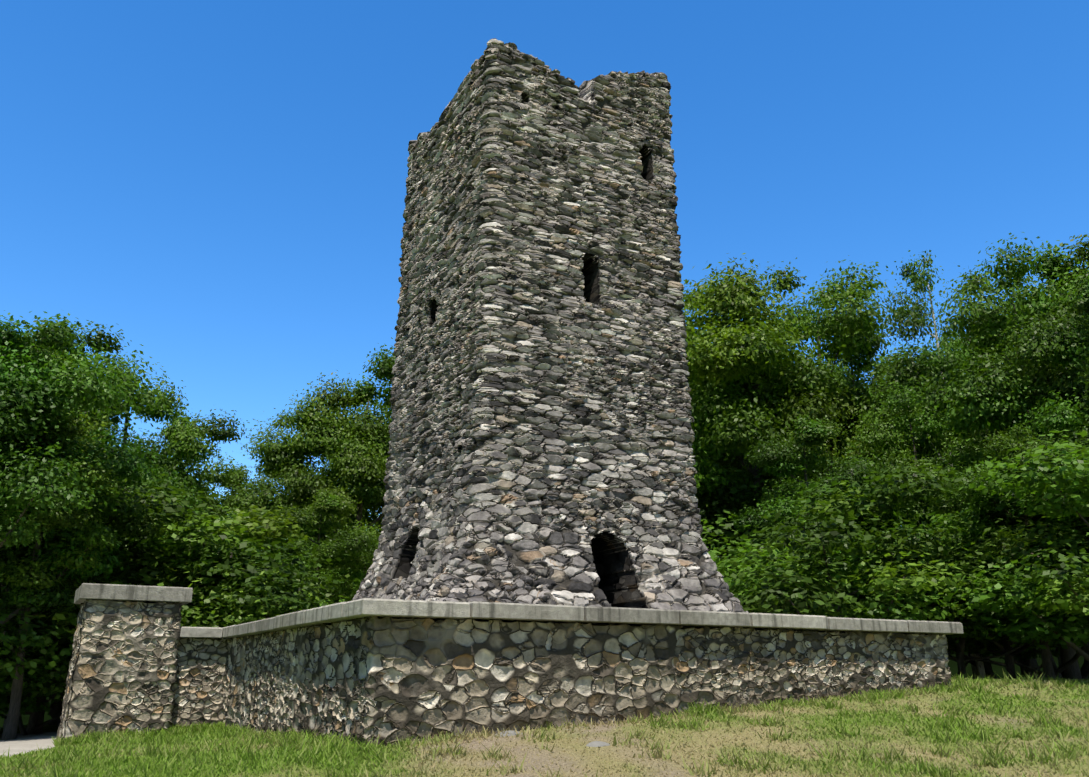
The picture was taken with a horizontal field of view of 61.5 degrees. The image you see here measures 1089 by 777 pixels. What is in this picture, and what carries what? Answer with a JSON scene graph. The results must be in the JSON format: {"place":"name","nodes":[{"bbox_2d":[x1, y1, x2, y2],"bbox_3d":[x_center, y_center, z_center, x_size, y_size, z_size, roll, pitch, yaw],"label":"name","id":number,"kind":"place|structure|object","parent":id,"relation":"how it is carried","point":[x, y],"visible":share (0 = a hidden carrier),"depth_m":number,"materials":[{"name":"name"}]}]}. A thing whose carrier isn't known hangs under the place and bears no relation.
{"place":"outdoors","nodes":[
{"label":"outdoors","id":0,"kind":"place"},
{"bbox_2d":[0,668,1088,776],"bbox_3d":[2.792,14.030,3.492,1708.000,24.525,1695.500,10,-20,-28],"label":"ground","id":1,"kind":"structure","parent":0,"point":[544,754],"depth_m":8.60,"materials":[{"name":"green plant"}]},
{"bbox_2d":[0,731,56,756],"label":"path","id":2,"kind":"structure","parent":1,"relation":"on","point":[20,743],"depth_m":13.47,"materials":[{"name":"grey concrete"}]},
{"bbox_2d":[0,575,115,734],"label":"understory bush","id":3,"kind":"object","parent":1,"relation":"on","point":[36,704],"visible":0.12,"depth_m":17.20,"materials":[{"name":"green plant"}]},
{"bbox_2d":[0,571,119,698],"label":"understory bush","id":4,"kind":"object","parent":1,"relation":"on","point":[44,631],"visible":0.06,"depth_m":17.43,"materials":[{"name":"green plant"}]},
{"bbox_2d":[0,322,122,558],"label":"oak tree","id":5,"kind":"object","parent":1,"relation":"on","point":[91,429],"visible":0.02,"depth_m":20.36,"materials":[{"name":"green plant"}]},
{"bbox_2d":[0,492,130,709],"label":"understory bush","id":6,"kind":"object","parent":1,"relation":"on","point":[11,639],"visible":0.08,"depth_m":16.21,"materials":[{"name":"green plant"}]},
{"bbox_2d":[0,459,163,733],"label":"maple tree","id":7,"kind":"object","parent":1,"relation":"on","point":[40,718],"visible":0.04,"depth_m":19.20,"materials":[{"name":"green plant"}]},
{"bbox_2d":[0,410,171,739],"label":"maple tree","id":8,"kind":"object","parent":1,"relation":"on","point":[84,518],"visible":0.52,"depth_m":16.78,"materials":[{"name":"green plant"}]},
{"bbox_2d":[0,310,177,624],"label":"oak tree","id":9,"kind":"object","parent":1,"relation":"on","point":[32,386],"visible":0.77,"depth_m":16.34,"materials":[{"name":"green plant"}]},
{"bbox_2d":[31,565,156,694],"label":"understory bush","id":10,"kind":"object","parent":1,"relation":"on","point":[59,646],"depth_m":18.43,"materials":[{"name":"green plant"}]},
{"bbox_2d":[0,311,196,510],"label":"oak tree","id":11,"kind":"object","parent":1,"relation":"on","point":[111,348],"visible":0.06,"depth_m":23.31,"materials":[{"name":"green plant"}]},
{"bbox_2d":[57,599,181,738],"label":"stone pillar","id":12,"kind":"structure","parent":1,"relation":"on","point":[122,671],"depth_m":13.47,"materials":[{"name":"grey stone"}]},
{"bbox_2d":[74,583,192,605],"bbox_3d":[-6.422,3.234,14.274,1.550,0.220,1.300,10,-20,-28],"label":"pillar cap","id":13,"kind":"object","parent":12,"relation":"on","point":[123,593],"visible":0.87,"depth_m":13.75,"materials":[{"name":"grey concrete"}]},
{"bbox_2d":[0,473,291,726],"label":"understory bush","id":14,"kind":"object","parent":1,"relation":"on","point":[147,573],"visible":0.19,"depth_m":18.83,"materials":[{"name":"green plant"}]},
{"bbox_2d":[25,491,270,604],"bbox_3d":[-10.671,5.485,23.224,8.859,6.220,9.560,16,-24,-42],"label":"understory bush","id":15,"kind":"object","parent":1,"relation":"on","point":[154,557],"depth_m":20.50,"materials":[{"name":"green plant"}]},
{"bbox_2d":[88,468,236,591],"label":"maple tree","id":16,"kind":"object","parent":1,"relation":"on","point":[176,556],"visible":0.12,"depth_m":22.43,"materials":[{"name":"green plant"}]},
{"bbox_2d":[87,350,248,553],"bbox_3d":[-11.632,3.836,24.169,5.555,9.902,6.526,-7,-19,21],"label":"maple tree","id":17,"kind":"object","parent":1,"relation":"on","point":[184,447],"visible":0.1,"depth_m":25.51,"materials":[{"name":"green plant"}]},
{"bbox_2d":[117,408,251,523],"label":"maple tree","id":18,"kind":"object","parent":1,"relation":"on","point":[214,475],"visible":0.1,"depth_m":27.89,"materials":[{"name":"green plant"}]},
{"bbox_2d":[171,638,230,728],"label":"retaining wall","id":19,"kind":"structure","parent":1,"relation":"on","point":[199,688],"depth_m":14.10,"materials":[{"name":"grey stone"}]},
{"bbox_2d":[38,498,373,650],"bbox_3d":[-7.731,5.024,20.618,8.125,5.266,8.767,-13,-21,35],"label":"understory bush","id":20,"kind":"object","parent":1,"relation":"on","point":[252,570],"visible":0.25,"depth_m":19.23,"materials":[{"name":"green plant"}]},
{"bbox_2d":[118,499,353,627],"bbox_3d":[-7.559,5.111,21.188,7.026,5.083,6.820,-15,-23,40],"label":"understory bush","id":21,"kind":"object","parent":1,"relation":"on","point":[188,549],"visible":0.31,"depth_m":19.71,"materials":[{"name":"green plant"}]},
{"bbox_2d":[169,550,348,626],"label":"understory bush","id":22,"kind":"object","parent":1,"relation":"on","point":[272,604],"visible":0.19,"depth_m":18.18,"materials":[{"name":"green plant"}]},
{"bbox_2d":[215,462,314,551],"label":"maple tree","id":23,"kind":"object","parent":1,"relation":"on","point":[242,471],"visible":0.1,"depth_m":38.07,"materials":[{"name":"green plant"}]},
{"bbox_2d":[217,397,368,573],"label":"maple tree","id":24,"kind":"object","parent":1,"relation":"on","point":[268,498],"visible":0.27,"depth_m":28.54,"materials":[{"name":"green plant"}]},
{"bbox_2d":[258,545,361,603],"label":"understory bush","id":25,"kind":"object","parent":1,"relation":"on","point":[354,582],"visible":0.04,"depth_m":25.30,"materials":[{"name":"green plant"}]},
{"bbox_2d":[246,370,391,585],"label":"oak tree","id":26,"kind":"object","parent":1,"relation":"on","point":[353,448],"visible":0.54,"depth_m":29.31,"materials":[{"name":"green plant"}]},
{"bbox_2d":[257,489,380,603],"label":"maple tree","id":27,"kind":"object","parent":1,"relation":"on","point":[355,542],"visible":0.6,"depth_m":22.77,"materials":[{"name":"green plant"}]},
{"bbox_2d":[320,543,377,602],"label":"understory bush","id":28,"kind":"object","parent":1,"relation":"on","point":[372,556],"depth_m":25.86,"materials":[{"name":"green plant"}]},
{"bbox_2d":[313,337,395,533],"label":"maple tree","id":29,"kind":"object","parent":1,"relation":"on","point":[386,363],"visible":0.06,"depth_m":31.08,"materials":[{"name":"green plant"}]},
{"bbox_2d":[348,492,380,530],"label":"maple tree","id":30,"kind":"object","parent":1,"relation":"on","point":[367,517],"depth_m":45.04,"materials":[{"name":"green plant"}]},
{"bbox_2d":[495,730,609,746],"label":"flat stones","id":31,"kind":"object","parent":1,"relation":"on","point":[590,744],"visible":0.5,"depth_m":8.62,"materials":[{"name":"grey stone"}]},
{"bbox_2d":[222,616,951,745],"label":"stone retaining wall","id":32,"kind":"structure","parent":1,"relation":"on","point":[388,679],"depth_m":10.16,"materials":[{"name":"grey stone"}]},
{"bbox_2d":[180,598,963,638],"bbox_3d":[-0.453,3.884,14.548,9.458,0.173,9.217,10,-20,-28],"label":"wall coping","id":33,"kind":"object","parent":32,"relation":"on","point":[418,609],"visible":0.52,"depth_m":10.43,"materials":[{"name":"grey concrete"}]},
{"bbox_2d":[699,463,775,519],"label":"oak tree","id":34,"kind":"object","parent":1,"relation":"on","point":[736,487],"depth_m":33.40,"materials":[{"name":"green plant"}]},
{"bbox_2d":[689,381,794,518],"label":"oak tree","id":35,"kind":"object","parent":1,"relation":"on","point":[722,464],"depth_m":31.86,"materials":[{"name":"green plant"}]},
{"bbox_2d":[717,529,814,614],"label":"understory bush","id":36,"kind":"object","parent":1,"relation":"on","point":[736,549],"depth_m":22.35,"materials":[{"name":"green plant"}]},
{"bbox_2d":[691,444,884,604],"bbox_3d":[5.978,5.026,25.705,9.252,6.496,9.984,1,-17,-2],"label":"understory bush","id":37,"kind":"object","parent":1,"relation":"on","point":[742,493],"visible":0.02,"depth_m":24.60,"materials":[{"name":"green plant"}]},
{"bbox_2d":[682,253,912,558],"bbox_3d":[5.295,2.192,26.446,9.081,12.123,8.697,14,-22,-37],"label":"oak tree","id":38,"kind":"object","parent":1,"relation":"on","point":[751,351],"visible":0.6,"depth_m":25.53,"materials":[{"name":"green plant"}]},
{"bbox_2d":[707,494,887,612],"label":"understory bush","id":39,"kind":"object","parent":1,"relation":"on","point":[779,520],"depth_m":25.19,"materials":[{"name":"green plant"}]},
{"bbox_2d":[732,415,899,607],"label":"maple tree","id":40,"kind":"object","parent":1,"relation":"on","point":[779,459],"visible":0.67,"depth_m":21.02,"materials":[{"name":"green plant"}]},
{"bbox_2d":[724,365,926,535],"bbox_3d":[10.287,5.122,35.077,9.712,11.802,11.410,-10,-20,28],"label":"maple tree","id":41,"kind":"object","parent":1,"relation":"on","point":[808,476],"depth_m":31.88,"materials":[{"name":"green plant"}]},
{"bbox_2d":[736,426,921,533],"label":"oak tree","id":42,"kind":"object","parent":1,"relation":"on","point":[812,472],"depth_m":32.54,"materials":[{"name":"green plant"}]},
{"bbox_2d":[697,255,977,552],"bbox_3d":[8.744,2.159,27.502,8.480,12.866,7.218,-14,-22,37],"label":"maple tree","id":43,"kind":"object","parent":1,"relation":"on","point":[844,322],"visible":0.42,"depth_m":27.20,"materials":[{"name":"green plant"}]},
{"bbox_2d":[772,300,921,550],"bbox_3d":[9.741,2.806,28.682,5.268,12.358,4.184,-4,-18,13],"label":"maple tree","id":44,"kind":"object","parent":1,"relation":"on","point":[865,361],"visible":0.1,"depth_m":29.06,"materials":[{"name":"green plant"}]},
{"bbox_2d":[814,326,936,388],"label":"maple tree","id":45,"kind":"object","parent":1,"relation":"on","point":[898,356],"depth_m":42.00,"materials":[{"name":"green plant"}]},
{"bbox_2d":[706,455,1054,620],"bbox_3d":[5.329,3.556,17.165,6.925,4.159,6.418,5,-18,-16],"label":"understory bush","id":46,"kind":"object","parent":1,"relation":"on","point":[783,578],"visible":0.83,"depth_m":16.06,"materials":[{"name":"green plant"}]},
{"bbox_2d":[821,520,994,644],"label":"understory bush","id":47,"kind":"object","parent":1,"relation":"on","point":[909,539],"visible":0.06,"depth_m":17.99,"materials":[{"name":"green plant"}]},
{"bbox_2d":[846,372,981,678],"bbox_3d":[17.429,5.215,35.605,12.723,12.353,12.186,-2,-17,6],"label":"oak tree","id":48,"kind":"object","parent":1,"relation":"on","point":[974,669],"visible":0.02,"depth_m":34.24,"materials":[{"name":"green plant"}]},
{"bbox_2d":[843,381,1002,577],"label":"maple tree","id":49,"kind":"object","parent":1,"relation":"on","point":[884,441],"visible":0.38,"depth_m":21.42,"materials":[{"name":"green plant"}]},
{"bbox_2d":[785,453,1063,658],"bbox_3d":[9.057,4.212,21.073,6.576,5.155,6.384,15,-23,-40],"label":"understory bush","id":50,"kind":"object","parent":1,"relation":"on","point":[967,460],"visible":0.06,"depth_m":20.67,"materials":[{"name":"green plant"}]},
{"bbox_2d":[875,250,985,678],"bbox_3d":[10.762,1.724,24.980,3.559,12.179,2.924,7,-19,-22],"label":"birch tree","id":51,"kind":"object","parent":1,"relation":"on","point":[915,313],"visible":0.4,"depth_m":25.49,"materials":[{"name":"green plant"}]},
{"bbox_2d":[905,463,996,678],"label":"understory bush","id":52,"kind":"object","parent":1,"relation":"on","point":[988,669],"depth_m":23.51,"materials":[{"name":"green plant"}]},
{"bbox_2d":[823,516,1082,677],"bbox_3d":[8.197,4.095,17.690,5.622,3.377,5.210,8,-19,-25],"label":"understory bush","id":53,"kind":"object","parent":1,"relation":"on","point":[961,646],"visible":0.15,"depth_m":17.33,"materials":[{"name":"green plant"}]},
{"bbox_2d":[830,467,1088,678],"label":"understory bush","id":54,"kind":"object","parent":1,"relation":"on","point":[1009,665],"visible":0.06,"depth_m":17.59,"materials":[{"name":"green plant"}]},
{"bbox_2d":[897,298,1032,677],"bbox_3d":[12.870,2.699,26.305,4.530,11.148,5.704,13,-22,-36],"label":"maple tree","id":55,"kind":"object","parent":1,"relation":"on","point":[982,353],"visible":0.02,"depth_m":26.59,"materials":[{"name":"green plant"}]},
{"bbox_2d":[905,488,1084,678],"bbox_3d":[10.898,4.125,19.459,5.890,4.390,6.068,-16,-23,41],"label":"understory bush","id":56,"kind":"object","parent":1,"relation":"on","point":[1062,668],"depth_m":19.06,"materials":[{"name":"green plant"}]},
{"bbox_2d":[904,232,1088,679],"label":"maple tree","id":57,"kind":"object","parent":1,"relation":"on","point":[1035,382],"visible":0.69,"depth_m":20.78,"materials":[{"name":"green plant"}]},
{"bbox_2d":[920,421,1088,679],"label":"maple tree","id":58,"kind":"object","parent":1,"relation":"on","point":[1005,444],"visible":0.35,"depth_m":17.10,"materials":[{"name":"green plant"}]},
{"bbox_2d":[950,639,1059,678],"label":"understory bush","id":59,"kind":"object","parent":1,"relation":"on","point":[1027,654],"visible":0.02,"depth_m":22.78,"materials":[{"name":"green plant"}]},
{"bbox_2d":[941,232,1088,530],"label":"oak tree","id":60,"kind":"object","parent":1,"relation":"on","point":[1059,271],"visible":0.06,"depth_m":23.53,"materials":[{"name":"green plant"}]},
{"bbox_2d":[942,429,1088,660],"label":"understory bush","id":61,"kind":"object","parent":1,"relation":"on","point":[1037,603],"visible":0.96,"depth_m":14.71,"materials":[{"name":"green plant"}]},
{"bbox_2d":[952,433,1088,654],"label":"understory bush","id":62,"kind":"object","parent":1,"relation":"on","point":[1086,646],"visible":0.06,"depth_m":16.43,"materials":[{"name":"green plant"}]},
{"bbox_2d":[1030,657,1041,678],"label":"maple tree","id":63,"kind":"object","parent":1,"relation":"on","point":[1034,663],"depth_m":40.55,"materials":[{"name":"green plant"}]},
{"bbox_2d":[994,269,1088,537],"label":"maple tree","id":64,"kind":"object","parent":1,"relation":"on","point":[1067,422],"visible":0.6,"depth_m":19.42,"materials":[{"name":"green plant"}]},
{"bbox_2d":[1053,523,1088,678],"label":"tree","id":65,"kind":"object","parent":1,"relation":"on","point":[1084,670],"depth_m":23.13,"materials":[{"name":"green plant"}]},
{"bbox_3d":[-0.297,4.275,14.788,7.950,0.400,8.770,10,-20,-28],"label":"platform floor slab","id":66,"kind":"object","parent":1,"relation":"on","visible":0},
{"bbox_2d":[352,38,747,612],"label":"stone tower","id":67,"kind":"structure","parent":66,"relation":"on","point":[542,436],"depth_m":13.98,"materials":[{"name":"grey stone"}]},
{"bbox_2d":[0,646,1088,726],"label":"distant forest backdrop","id":68,"kind":"structure","parent":0,"point":[996,669],"depth_m":53.22,"materials":[{"name":"green plant"}]},
{"bbox_2d":[0,0,1088,517],"label":"sky","id":69,"kind":"structure","parent":0,"point":[219,185],"materials":[{"name":"blue"}]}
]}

